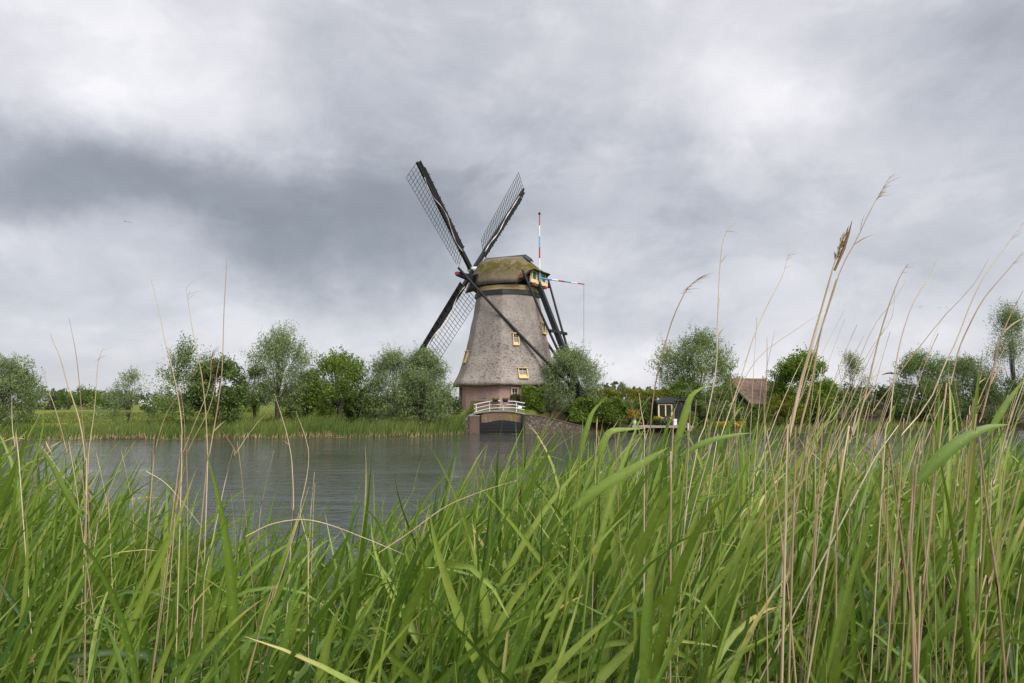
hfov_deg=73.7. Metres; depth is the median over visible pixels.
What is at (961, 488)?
dry reed stalk
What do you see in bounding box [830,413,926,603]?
reed plant
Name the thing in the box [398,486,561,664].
reed plant
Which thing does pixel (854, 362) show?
poplar tree
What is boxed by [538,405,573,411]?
bush
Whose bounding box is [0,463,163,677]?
reed plant
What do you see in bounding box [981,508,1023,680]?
reed plant
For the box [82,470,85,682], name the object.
dry reed stalk
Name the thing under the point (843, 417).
dry reed stalk
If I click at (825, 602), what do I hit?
reed plant
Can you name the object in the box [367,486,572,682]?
reed plant
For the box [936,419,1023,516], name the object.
reed plant
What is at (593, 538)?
dry reed stalk
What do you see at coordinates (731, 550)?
reed plant
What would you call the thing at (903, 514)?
reed plant
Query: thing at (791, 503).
dry reed stalk
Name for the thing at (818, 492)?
dry reed stalk
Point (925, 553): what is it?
dry reed stalk
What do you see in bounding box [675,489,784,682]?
reed plant
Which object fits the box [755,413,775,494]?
dry reed stalk
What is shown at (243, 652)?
reed plant
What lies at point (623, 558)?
reed plant
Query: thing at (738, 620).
reed plant
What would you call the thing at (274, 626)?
reed plant
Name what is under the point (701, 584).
reed plant
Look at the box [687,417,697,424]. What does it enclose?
leafy pot
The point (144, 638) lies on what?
reed plant
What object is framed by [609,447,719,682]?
reed plant
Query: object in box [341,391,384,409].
bush
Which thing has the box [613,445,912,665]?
reed plant
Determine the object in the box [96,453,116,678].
dry reed stalk
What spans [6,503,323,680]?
reed plant
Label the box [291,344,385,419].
fruit tree
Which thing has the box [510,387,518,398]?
window
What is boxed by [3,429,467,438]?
reed stubble
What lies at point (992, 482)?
dry reed stalk
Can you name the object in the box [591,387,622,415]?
hedge
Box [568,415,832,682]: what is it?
reed plant
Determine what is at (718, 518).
reed plant
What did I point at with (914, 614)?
dry reed stalk
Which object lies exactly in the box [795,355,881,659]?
dry reed stalk
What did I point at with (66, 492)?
reed plant
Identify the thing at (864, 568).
reed plant
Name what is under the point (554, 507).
reed plant
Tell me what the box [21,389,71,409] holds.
bush
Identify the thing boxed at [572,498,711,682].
reed plant
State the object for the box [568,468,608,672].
reed plant
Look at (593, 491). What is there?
reed plant
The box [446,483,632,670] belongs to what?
reed plant
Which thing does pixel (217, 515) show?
dry reed stalk
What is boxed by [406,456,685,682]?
reed plant
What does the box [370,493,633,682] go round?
reed plant
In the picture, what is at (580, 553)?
reed plant
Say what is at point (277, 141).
sky
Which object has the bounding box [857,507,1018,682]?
reed plant
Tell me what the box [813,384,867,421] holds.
bush
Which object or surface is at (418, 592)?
reed plant
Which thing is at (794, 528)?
dry reed stalk
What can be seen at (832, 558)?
reed plant
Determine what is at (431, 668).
reed plant
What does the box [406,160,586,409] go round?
windmill
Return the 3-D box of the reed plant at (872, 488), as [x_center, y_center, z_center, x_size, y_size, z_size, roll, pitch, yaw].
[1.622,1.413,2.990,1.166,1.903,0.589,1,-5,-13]
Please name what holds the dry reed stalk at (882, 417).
on the ground at (561, 416)
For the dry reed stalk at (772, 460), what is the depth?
3.04 m
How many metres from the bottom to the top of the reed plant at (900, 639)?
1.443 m
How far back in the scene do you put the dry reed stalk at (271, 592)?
1.55 m
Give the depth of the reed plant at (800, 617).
2.06 m
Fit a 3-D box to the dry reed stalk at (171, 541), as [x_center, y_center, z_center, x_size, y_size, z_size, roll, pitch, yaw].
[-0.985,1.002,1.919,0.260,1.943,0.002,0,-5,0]
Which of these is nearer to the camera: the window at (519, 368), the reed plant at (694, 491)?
the reed plant at (694, 491)
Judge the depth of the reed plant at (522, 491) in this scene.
2.75 m
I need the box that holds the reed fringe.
[0,399,476,438]
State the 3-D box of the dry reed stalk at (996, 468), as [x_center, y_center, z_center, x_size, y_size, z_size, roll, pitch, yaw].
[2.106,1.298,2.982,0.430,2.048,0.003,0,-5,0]
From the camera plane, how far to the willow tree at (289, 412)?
60.82 m
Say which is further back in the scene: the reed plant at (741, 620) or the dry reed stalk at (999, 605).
the reed plant at (741, 620)
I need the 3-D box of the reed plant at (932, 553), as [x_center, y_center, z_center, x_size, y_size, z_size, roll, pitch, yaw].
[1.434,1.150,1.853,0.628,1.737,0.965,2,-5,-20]
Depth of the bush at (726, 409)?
64.15 m
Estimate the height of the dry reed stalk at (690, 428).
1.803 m
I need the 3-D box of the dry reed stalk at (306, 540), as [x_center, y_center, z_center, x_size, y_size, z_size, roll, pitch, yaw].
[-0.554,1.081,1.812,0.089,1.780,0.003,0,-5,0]
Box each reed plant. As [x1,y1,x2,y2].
[0,400,94,645]
[0,432,168,682]
[0,435,69,620]
[0,446,150,665]
[0,458,159,676]
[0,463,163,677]
[0,475,136,647]
[0,477,130,682]
[0,482,149,667]
[0,491,149,669]
[0,495,109,682]
[0,496,96,682]
[0,518,77,660]
[0,530,158,677]
[0,553,64,675]
[0,621,57,654]
[1,421,165,614]
[1,455,145,647]
[1,458,163,676]
[1,475,198,675]
[2,506,198,659]
[2,511,364,682]
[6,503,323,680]
[7,476,128,682]
[12,503,138,678]
[24,504,138,682]
[29,496,391,680]
[30,550,240,682]
[32,522,127,682]
[34,440,82,681]
[34,473,161,669]
[35,482,162,682]
[43,417,212,674]
[49,539,208,650]
[54,466,161,682]
[79,501,163,675]
[80,554,240,682]
[83,522,346,676]
[99,471,203,682]
[109,553,195,682]
[135,496,322,682]
[174,542,272,682]
[175,557,384,681]
[197,505,401,682]
[200,543,246,649]
[206,452,343,682]
[208,481,320,679]
[243,547,487,681]
[244,484,667,682]
[248,480,341,682]
[251,501,400,682]
[253,481,301,659]
[310,450,452,682]
[313,492,365,682]
[319,420,682,645]
[320,523,533,682]
[328,533,416,662]
[335,438,452,682]
[352,495,566,682]
[355,541,511,682]
[359,489,590,682]
[363,419,604,609]
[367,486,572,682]
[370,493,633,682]
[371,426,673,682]
[372,442,632,682]
[373,450,485,669]
[374,553,496,682]
[381,508,472,682]
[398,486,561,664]
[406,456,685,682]
[408,466,566,679]
[411,525,564,682]
[414,481,511,671]
[424,425,562,649]
[425,434,742,682]
[425,480,687,678]
[428,486,804,677]
[429,510,735,682]
[430,447,592,676]
[433,491,544,673]
[437,489,569,682]
[440,545,544,677]
[442,456,607,637]
[444,410,580,681]
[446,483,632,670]
[449,408,595,651]
[454,460,567,682]
[475,532,624,682]
[479,463,715,678]
[487,471,568,661]
[492,384,750,680]
[494,495,624,681]
[506,476,812,679]
[506,491,763,677]
[515,413,709,679]
[515,491,585,679]
[517,460,721,670]
[518,447,721,604]
[526,394,748,624]
[528,454,832,680]
[535,465,683,682]
[536,395,671,682]
[545,450,677,605]
[546,498,627,682]
[548,421,643,649]
[551,436,758,661]
[552,478,884,682]
[552,527,636,665]
[555,447,667,682]
[557,401,602,675]
[558,451,632,604]
[561,473,785,682]
[562,485,676,666]
[566,407,708,675]
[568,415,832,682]
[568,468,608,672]
[571,475,740,670]
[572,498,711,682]
[574,447,707,646]
[574,547,677,682]
[576,404,816,651]
[577,428,645,682]
[581,486,692,630]
[582,435,776,667]
[582,534,669,682]
[585,518,756,682]
[601,523,805,682]
[606,544,667,682]
[607,400,678,534]
[608,483,735,616]
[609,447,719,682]
[612,481,760,682]
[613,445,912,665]
[622,450,734,656]
[622,508,800,682]
[627,458,826,682]
[631,410,792,669]
[641,431,807,610]
[645,426,746,617]
[647,466,869,593]
[652,489,749,682]
[653,470,883,680]
[654,421,783,617]
[656,489,711,622]
[658,384,708,621]
[660,433,748,682]
[664,426,784,659]
[665,536,705,646]
[666,429,783,677]
[666,477,795,665]
[674,414,903,680]
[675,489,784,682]
[676,449,766,647]
[676,460,721,604]
[678,458,885,673]
[679,484,950,659]
[681,422,884,681]
[681,445,897,604]
[685,430,780,636]
[689,461,834,676]
[691,550,798,681]
[695,482,799,677]
[696,465,856,680]
[698,401,866,662]
[698,463,767,568]
[698,475,932,681]
[698,520,805,682]
[699,507,817,682]
[701,516,787,682]
[711,477,960,679]
[712,502,915,661]
[719,451,803,649]
[720,413,1023,682]
[721,431,956,682]
[733,400,916,639]
[734,415,880,682]
[735,414,1023,682]
[735,419,1023,681]
[736,396,835,664]
[736,503,997,675]
[740,475,926,672]
[744,479,845,682]
[745,433,904,660]
[746,406,832,599]
[750,452,862,662]
[750,456,833,598]
[750,472,1023,682]
[751,395,1019,676]
[752,450,836,611]
[752,518,936,682]
[754,464,908,660]
[754,469,935,670]
[761,419,843,650]
[762,473,816,654]
[763,420,1023,682]
[763,422,967,677]
[763,463,880,675]
[763,466,895,655]
[768,415,993,667]
[768,434,936,682]
[772,384,840,680]
[773,383,1023,682]
[773,556,913,682]
[776,413,1021,641]
[778,414,892,669]
[787,497,865,682]
[789,427,919,655]
[789,457,940,682]
[791,451,1023,603]
[793,446,991,681]
[794,432,919,674]
[796,394,1014,680]
[797,455,899,679]
[799,539,889,682]
[807,490,1002,682]
[809,529,925,682]
[814,367,947,682]
[825,467,889,682]
[825,492,889,584]
[825,505,1023,682]
[825,595,1001,679]
[828,445,923,580]
[829,398,838,493]
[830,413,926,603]
[832,428,1023,604]
[838,434,1020,682]
[852,500,983,681]
[853,411,1023,602]
[856,416,1010,632]
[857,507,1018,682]
[857,551,970,680]
[859,443,968,646]
[861,453,964,672]
[866,446,890,574]
[866,454,1022,675]
[867,434,894,505]
[867,438,1023,674]
[869,463,962,665]
[869,534,997,657]
[872,415,995,679]
[873,399,1017,656]
[876,450,925,673]
[876,638,959,682]
[883,449,1010,664]
[884,452,1023,640]
[885,447,1017,611]
[889,421,1023,672]
[897,526,934,676]
[899,401,966,604]
[902,424,1009,682]
[905,469,1023,679]
[906,403,1020,675]
[906,441,1023,676]
[908,411,1001,682]
[911,391,1011,551]
[913,552,968,682]
[914,382,1023,638]
[914,386,976,677]
[916,435,1007,628]
[918,485,998,580]
[921,530,1023,682]
[926,504,1009,682]
[929,427,1002,614]
[930,370,1023,676]
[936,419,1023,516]
[938,647,1023,682]
[947,460,1023,668]
[950,556,1023,614]
[951,351,1023,682]
[952,455,1015,670]
[953,433,1021,673]
[954,443,1013,602]
[956,613,1021,655]
[958,488,1023,682]
[963,441,1019,664]
[963,491,997,550]
[973,379,1023,682]
[977,460,1023,582]
[978,458,1023,579]
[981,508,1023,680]
[985,460,1023,611]
[988,430,1023,680]
[991,543,1022,682]
[992,559,1023,682]
[1004,482,1023,679]
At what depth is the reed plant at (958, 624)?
2.38 m
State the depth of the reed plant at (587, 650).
1.77 m
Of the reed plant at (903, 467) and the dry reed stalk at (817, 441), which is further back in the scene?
the reed plant at (903, 467)
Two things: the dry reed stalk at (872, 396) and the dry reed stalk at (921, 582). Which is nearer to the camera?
the dry reed stalk at (921, 582)
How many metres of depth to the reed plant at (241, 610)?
2.02 m
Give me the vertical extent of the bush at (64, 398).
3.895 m
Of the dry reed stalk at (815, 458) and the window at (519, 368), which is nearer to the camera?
the dry reed stalk at (815, 458)
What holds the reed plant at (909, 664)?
on the ground at (561, 416)
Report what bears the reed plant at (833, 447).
on the ground at (561, 416)
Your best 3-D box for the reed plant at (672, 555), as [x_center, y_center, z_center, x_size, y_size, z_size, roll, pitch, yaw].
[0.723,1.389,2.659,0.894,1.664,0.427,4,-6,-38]
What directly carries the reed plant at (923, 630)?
on the ground at (561, 416)
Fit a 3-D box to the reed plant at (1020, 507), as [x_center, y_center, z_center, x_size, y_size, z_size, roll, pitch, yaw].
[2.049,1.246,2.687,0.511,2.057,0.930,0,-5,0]
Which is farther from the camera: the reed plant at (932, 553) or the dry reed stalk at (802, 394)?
the dry reed stalk at (802, 394)
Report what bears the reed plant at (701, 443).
on the ground at (561, 416)
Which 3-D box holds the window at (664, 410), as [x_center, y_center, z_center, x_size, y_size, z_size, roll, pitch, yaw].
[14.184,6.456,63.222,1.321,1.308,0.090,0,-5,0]
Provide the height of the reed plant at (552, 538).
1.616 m
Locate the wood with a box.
[2,381,1023,404]
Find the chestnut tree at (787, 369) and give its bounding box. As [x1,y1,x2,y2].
[763,342,846,422]
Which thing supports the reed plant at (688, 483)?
on the ground at (561, 416)
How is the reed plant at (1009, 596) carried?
on the ground at (561, 416)
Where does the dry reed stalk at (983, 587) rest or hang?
on the ground at (561, 416)
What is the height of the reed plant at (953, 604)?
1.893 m
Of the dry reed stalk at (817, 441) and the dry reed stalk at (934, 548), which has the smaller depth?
the dry reed stalk at (934, 548)
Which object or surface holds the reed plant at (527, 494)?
on the ground at (561, 416)
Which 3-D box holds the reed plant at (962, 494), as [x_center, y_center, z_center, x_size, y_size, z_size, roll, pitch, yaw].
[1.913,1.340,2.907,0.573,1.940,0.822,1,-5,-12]
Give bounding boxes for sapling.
[85,363,161,423]
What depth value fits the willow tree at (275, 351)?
57.70 m
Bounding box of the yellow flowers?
[716,421,746,428]
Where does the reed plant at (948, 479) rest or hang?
on the ground at (561, 416)
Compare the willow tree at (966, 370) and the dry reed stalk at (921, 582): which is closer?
the dry reed stalk at (921, 582)
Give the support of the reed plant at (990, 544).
on the ground at (561, 416)
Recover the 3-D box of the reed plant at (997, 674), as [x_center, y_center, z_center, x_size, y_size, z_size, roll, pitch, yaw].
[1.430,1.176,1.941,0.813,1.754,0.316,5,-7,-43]
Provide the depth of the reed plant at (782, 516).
3.04 m
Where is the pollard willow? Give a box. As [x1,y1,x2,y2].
[241,363,278,420]
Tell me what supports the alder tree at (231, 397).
on the ground at (561, 416)
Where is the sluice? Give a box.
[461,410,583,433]
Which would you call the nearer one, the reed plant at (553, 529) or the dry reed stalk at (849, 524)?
the dry reed stalk at (849, 524)
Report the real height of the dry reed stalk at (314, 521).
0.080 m
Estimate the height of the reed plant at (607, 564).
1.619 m
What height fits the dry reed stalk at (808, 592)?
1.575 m
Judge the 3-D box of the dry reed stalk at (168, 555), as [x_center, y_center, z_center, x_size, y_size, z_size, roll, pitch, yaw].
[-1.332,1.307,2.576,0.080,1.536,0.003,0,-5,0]
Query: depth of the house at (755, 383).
71.35 m
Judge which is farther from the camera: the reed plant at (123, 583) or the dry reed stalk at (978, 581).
the reed plant at (123, 583)
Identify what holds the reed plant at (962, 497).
on the ground at (561, 416)
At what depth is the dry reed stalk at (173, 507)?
1.97 m
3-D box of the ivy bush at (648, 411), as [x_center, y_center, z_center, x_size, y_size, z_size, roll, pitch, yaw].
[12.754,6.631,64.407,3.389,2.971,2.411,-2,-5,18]
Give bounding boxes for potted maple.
[627,410,639,424]
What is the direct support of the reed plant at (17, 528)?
on the ground at (561, 416)
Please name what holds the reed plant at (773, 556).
on the ground at (561, 416)
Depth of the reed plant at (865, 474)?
2.85 m
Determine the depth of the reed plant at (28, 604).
1.77 m
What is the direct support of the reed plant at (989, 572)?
on the ground at (561, 416)
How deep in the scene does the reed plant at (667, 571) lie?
1.92 m
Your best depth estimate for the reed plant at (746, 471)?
3.03 m
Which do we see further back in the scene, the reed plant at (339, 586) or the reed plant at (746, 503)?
the reed plant at (746, 503)
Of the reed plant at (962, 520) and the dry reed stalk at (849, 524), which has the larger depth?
the reed plant at (962, 520)
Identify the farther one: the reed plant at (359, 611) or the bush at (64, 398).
the bush at (64, 398)
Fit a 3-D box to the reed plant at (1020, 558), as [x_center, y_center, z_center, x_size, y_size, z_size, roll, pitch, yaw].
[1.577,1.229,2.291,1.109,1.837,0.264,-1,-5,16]
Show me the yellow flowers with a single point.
(721, 423)
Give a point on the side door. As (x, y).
(460, 387)
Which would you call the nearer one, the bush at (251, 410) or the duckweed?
the duckweed
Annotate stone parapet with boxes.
[487,408,512,409]
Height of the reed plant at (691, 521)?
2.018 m
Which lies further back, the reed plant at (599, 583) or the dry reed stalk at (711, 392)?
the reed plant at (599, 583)
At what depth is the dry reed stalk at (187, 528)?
1.96 m
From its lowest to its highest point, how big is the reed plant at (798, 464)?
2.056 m
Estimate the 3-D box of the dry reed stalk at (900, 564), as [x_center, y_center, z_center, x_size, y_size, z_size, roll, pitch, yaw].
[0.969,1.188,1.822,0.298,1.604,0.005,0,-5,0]
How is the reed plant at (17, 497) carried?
on the ground at (561, 416)
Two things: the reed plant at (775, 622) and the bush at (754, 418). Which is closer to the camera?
the reed plant at (775, 622)
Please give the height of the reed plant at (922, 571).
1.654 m
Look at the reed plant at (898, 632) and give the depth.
1.90 m
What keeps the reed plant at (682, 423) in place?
on the ground at (561, 416)
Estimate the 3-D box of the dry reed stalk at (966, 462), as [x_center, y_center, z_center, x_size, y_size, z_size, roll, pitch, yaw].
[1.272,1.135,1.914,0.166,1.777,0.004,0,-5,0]
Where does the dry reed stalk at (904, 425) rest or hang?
on the ground at (561, 416)
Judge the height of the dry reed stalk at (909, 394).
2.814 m
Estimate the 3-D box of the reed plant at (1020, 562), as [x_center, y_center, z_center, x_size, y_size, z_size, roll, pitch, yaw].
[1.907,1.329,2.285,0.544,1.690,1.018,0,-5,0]
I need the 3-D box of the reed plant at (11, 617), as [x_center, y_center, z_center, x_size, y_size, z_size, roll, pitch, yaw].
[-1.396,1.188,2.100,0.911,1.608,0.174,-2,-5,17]
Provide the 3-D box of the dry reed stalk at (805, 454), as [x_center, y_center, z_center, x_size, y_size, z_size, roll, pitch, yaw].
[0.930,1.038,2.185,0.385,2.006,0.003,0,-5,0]
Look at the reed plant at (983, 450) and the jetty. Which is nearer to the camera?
the reed plant at (983, 450)
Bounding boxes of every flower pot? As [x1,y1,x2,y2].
[653,416,661,424]
[659,419,671,424]
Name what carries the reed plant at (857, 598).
on the ground at (561, 416)
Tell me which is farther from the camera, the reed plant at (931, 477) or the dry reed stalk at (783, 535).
the reed plant at (931, 477)
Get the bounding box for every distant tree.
[713,374,744,403]
[841,380,900,409]
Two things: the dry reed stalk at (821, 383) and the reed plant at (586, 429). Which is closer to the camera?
the reed plant at (586, 429)
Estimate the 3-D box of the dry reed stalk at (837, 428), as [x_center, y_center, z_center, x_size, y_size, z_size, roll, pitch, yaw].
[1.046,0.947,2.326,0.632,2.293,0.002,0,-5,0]
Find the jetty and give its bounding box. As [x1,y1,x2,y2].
[631,423,693,432]
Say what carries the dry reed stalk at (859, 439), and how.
on the ground at (561, 416)
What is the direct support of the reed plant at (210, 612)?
on the ground at (561, 416)
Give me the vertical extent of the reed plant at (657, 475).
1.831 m
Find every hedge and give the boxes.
[520,385,545,410]
[569,395,627,422]
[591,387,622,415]
[623,387,682,423]
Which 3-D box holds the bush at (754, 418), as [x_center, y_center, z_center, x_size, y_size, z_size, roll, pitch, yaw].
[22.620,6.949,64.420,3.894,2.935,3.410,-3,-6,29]
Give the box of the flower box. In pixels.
[510,394,519,400]
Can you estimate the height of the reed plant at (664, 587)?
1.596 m
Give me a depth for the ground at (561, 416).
64.64 m
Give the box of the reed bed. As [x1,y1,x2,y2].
[0,389,1023,682]
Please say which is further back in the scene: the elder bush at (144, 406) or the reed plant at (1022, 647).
the elder bush at (144, 406)
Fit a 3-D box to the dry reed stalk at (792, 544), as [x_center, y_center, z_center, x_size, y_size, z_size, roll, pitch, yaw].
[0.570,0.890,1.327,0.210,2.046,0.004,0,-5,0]
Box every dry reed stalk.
[0,425,62,603]
[12,421,34,673]
[44,375,101,680]
[50,334,86,681]
[69,320,90,644]
[75,449,95,677]
[75,449,126,680]
[77,347,111,682]
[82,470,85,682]
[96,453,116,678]
[121,452,135,570]
[131,447,166,645]
[138,369,197,658]
[146,471,198,522]
[150,347,223,682]
[151,280,181,682]
[151,354,220,682]
[160,484,177,649]
[162,466,184,682]
[180,388,188,652]
[186,281,207,677]
[187,261,226,666]
[187,415,264,657]
[222,431,260,669]
[245,487,308,682]
[245,519,402,553]
[250,452,273,623]
[275,396,293,617]
[297,415,308,667]
[305,472,314,662]
[310,486,314,616]
[379,480,516,552]
[590,420,597,680]
[614,433,626,676]
[639,395,645,597]
[645,273,710,580]
[665,220,733,680]
[669,409,674,682]
[676,405,695,682]
[681,443,710,650]
[684,253,795,682]
[684,310,824,541]
[688,390,722,588]
[691,404,753,672]
[696,359,745,462]
[699,334,714,529]
[703,402,712,563]
[707,431,723,554]
[724,407,743,507]
[730,378,746,671]
[741,358,802,623]
[742,331,774,622]
[744,174,896,682]
[746,281,905,669]
[747,319,756,604]
[750,414,791,510]
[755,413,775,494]
[758,224,1022,682]
[764,372,767,682]
[766,312,843,490]
[766,431,796,682]
[776,324,819,682]
[777,353,848,679]
[780,436,807,682]
[781,222,851,682]
[784,407,820,642]
[788,279,836,682]
[788,396,838,505]
[794,293,894,635]
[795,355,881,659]
[799,260,987,682]
[799,319,844,479]
[800,486,819,682]
[801,394,864,682]
[804,321,821,549]
[804,385,857,682]
[804,405,820,514]
[806,265,912,682]
[807,319,888,564]
[807,338,862,671]
[814,367,821,596]
[818,325,856,428]
[835,449,842,649]
[838,365,857,503]
[843,406,893,655]
[843,437,868,658]
[844,382,863,483]
[857,391,893,630]
[859,333,889,465]
[865,382,878,481]
[869,369,898,456]
[870,260,936,682]
[872,377,893,450]
[875,400,943,672]
[877,492,882,680]
[880,320,941,530]
[880,443,897,681]
[885,384,942,680]
[885,484,913,668]
[886,444,891,674]
[889,333,938,677]
[889,436,903,548]
[889,448,911,658]
[894,485,918,610]
[900,415,927,682]
[903,379,928,459]
[908,464,917,682]
[910,484,916,676]
[916,487,933,682]
[919,252,1023,658]
[921,437,931,682]
[926,382,940,462]
[932,407,936,682]
[941,459,961,673]
[945,335,1012,677]
[949,291,1023,682]
[954,364,985,603]
[961,450,968,681]
[963,480,1019,681]
[977,435,981,682]
[978,438,1006,682]
[980,470,1013,608]
[981,470,1004,682]
[984,382,1023,674]
[984,411,1022,558]
[986,390,1023,664]
[993,371,1023,495]
[1002,553,1023,682]
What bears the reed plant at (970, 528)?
on the ground at (561, 416)
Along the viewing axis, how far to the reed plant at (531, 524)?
2.61 m
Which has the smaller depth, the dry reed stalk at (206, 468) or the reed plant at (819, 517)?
the dry reed stalk at (206, 468)
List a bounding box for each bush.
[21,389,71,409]
[53,384,107,409]
[99,394,134,409]
[139,398,159,412]
[151,396,183,409]
[227,401,260,412]
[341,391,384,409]
[342,386,381,420]
[436,392,463,414]
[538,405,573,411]
[629,397,655,424]
[663,374,703,397]
[685,398,717,428]
[694,384,749,425]
[736,402,773,428]
[761,391,810,425]
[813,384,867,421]
[856,384,903,416]
[891,400,961,423]
[958,369,1023,426]
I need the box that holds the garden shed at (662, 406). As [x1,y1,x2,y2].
[651,396,696,424]
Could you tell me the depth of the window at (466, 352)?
68.45 m
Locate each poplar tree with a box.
[147,331,219,424]
[832,349,873,417]
[977,298,1023,421]
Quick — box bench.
[471,401,499,411]
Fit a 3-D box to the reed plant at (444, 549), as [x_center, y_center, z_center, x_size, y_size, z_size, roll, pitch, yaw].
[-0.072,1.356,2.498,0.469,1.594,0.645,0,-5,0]
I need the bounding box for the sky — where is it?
[0,0,1023,401]
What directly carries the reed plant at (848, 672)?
on the ground at (561, 416)
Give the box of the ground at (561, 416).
[0,402,1023,438]
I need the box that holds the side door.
[460,387,461,408]
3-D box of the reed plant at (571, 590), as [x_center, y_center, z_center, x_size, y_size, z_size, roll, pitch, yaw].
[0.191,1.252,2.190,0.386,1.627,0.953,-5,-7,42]
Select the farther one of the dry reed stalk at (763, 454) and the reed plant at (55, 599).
the dry reed stalk at (763, 454)
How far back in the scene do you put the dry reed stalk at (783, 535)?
1.83 m
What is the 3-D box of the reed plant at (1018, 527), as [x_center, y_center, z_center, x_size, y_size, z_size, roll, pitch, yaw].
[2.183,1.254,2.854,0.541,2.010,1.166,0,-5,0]
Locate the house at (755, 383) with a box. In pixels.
[724,378,772,418]
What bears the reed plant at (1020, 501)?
on the ground at (561, 416)
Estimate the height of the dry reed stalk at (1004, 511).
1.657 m
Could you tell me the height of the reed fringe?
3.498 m
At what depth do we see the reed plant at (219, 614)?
2.15 m
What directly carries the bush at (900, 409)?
on the ground at (561, 416)
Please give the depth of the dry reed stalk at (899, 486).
2.14 m
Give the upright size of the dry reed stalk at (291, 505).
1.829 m
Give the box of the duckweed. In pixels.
[36,432,828,439]
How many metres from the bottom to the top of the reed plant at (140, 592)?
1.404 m
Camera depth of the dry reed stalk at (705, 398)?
4.41 m
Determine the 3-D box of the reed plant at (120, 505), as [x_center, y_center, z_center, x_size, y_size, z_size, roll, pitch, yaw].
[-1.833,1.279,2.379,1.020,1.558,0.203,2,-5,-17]
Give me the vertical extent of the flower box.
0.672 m
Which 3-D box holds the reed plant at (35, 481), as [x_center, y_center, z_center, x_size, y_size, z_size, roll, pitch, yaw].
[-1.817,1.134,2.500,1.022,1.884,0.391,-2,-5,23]
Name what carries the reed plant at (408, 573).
on the ground at (561, 416)
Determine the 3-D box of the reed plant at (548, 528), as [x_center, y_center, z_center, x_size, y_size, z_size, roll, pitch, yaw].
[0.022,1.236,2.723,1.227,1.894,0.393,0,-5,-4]
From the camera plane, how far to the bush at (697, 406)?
63.45 m
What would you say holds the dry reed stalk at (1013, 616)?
on the ground at (561, 416)
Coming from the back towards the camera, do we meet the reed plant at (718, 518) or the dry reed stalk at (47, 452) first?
the reed plant at (718, 518)
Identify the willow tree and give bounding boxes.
[0,352,52,426]
[225,319,325,423]
[280,371,329,419]
[350,340,427,423]
[384,341,459,423]
[535,340,613,409]
[618,381,627,404]
[644,320,742,419]
[881,342,969,420]
[914,351,1006,418]
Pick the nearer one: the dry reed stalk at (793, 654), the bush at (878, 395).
the dry reed stalk at (793, 654)
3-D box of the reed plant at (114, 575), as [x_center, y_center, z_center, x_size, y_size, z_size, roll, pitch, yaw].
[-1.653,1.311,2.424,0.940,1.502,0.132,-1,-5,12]
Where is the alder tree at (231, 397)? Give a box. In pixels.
[175,352,251,427]
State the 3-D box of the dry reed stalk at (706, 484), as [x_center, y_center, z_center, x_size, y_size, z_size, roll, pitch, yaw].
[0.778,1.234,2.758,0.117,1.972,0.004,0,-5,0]
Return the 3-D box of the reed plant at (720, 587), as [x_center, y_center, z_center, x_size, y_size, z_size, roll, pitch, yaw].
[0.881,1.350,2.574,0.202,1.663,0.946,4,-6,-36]
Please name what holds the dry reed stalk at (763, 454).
on the ground at (561, 416)
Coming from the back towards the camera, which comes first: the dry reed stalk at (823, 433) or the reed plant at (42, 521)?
the reed plant at (42, 521)
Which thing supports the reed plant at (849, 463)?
on the ground at (561, 416)
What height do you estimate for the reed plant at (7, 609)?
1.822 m
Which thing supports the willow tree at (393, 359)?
on the ground at (561, 416)
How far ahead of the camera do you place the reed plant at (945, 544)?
1.90 m
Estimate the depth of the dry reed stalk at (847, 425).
2.95 m
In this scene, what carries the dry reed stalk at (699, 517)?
on the ground at (561, 416)
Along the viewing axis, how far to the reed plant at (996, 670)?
2.17 m
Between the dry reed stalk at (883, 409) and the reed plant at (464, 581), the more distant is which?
the dry reed stalk at (883, 409)
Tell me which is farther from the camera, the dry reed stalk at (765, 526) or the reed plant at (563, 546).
the reed plant at (563, 546)
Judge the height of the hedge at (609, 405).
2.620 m
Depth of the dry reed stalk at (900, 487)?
1.65 m
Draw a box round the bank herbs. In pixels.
[685,419,977,432]
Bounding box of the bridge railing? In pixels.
[474,400,524,412]
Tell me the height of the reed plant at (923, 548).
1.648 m
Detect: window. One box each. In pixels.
[462,350,468,362]
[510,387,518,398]
[512,332,519,344]
[517,367,528,377]
[540,322,547,334]
[658,404,672,417]
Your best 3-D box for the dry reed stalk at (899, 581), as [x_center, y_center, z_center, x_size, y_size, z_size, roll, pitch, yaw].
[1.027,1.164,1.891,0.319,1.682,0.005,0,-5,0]
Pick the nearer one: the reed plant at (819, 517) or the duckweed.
the reed plant at (819, 517)
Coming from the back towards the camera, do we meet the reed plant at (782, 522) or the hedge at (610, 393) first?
the hedge at (610, 393)
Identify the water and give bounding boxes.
[0,430,1023,680]
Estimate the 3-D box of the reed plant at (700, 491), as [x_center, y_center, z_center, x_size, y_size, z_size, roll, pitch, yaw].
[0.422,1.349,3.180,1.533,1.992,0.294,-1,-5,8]
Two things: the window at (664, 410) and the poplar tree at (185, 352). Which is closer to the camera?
the poplar tree at (185, 352)
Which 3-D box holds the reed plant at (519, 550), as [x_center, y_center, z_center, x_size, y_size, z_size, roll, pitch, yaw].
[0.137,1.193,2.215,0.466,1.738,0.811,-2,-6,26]
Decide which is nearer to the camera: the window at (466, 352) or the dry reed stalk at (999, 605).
the dry reed stalk at (999, 605)

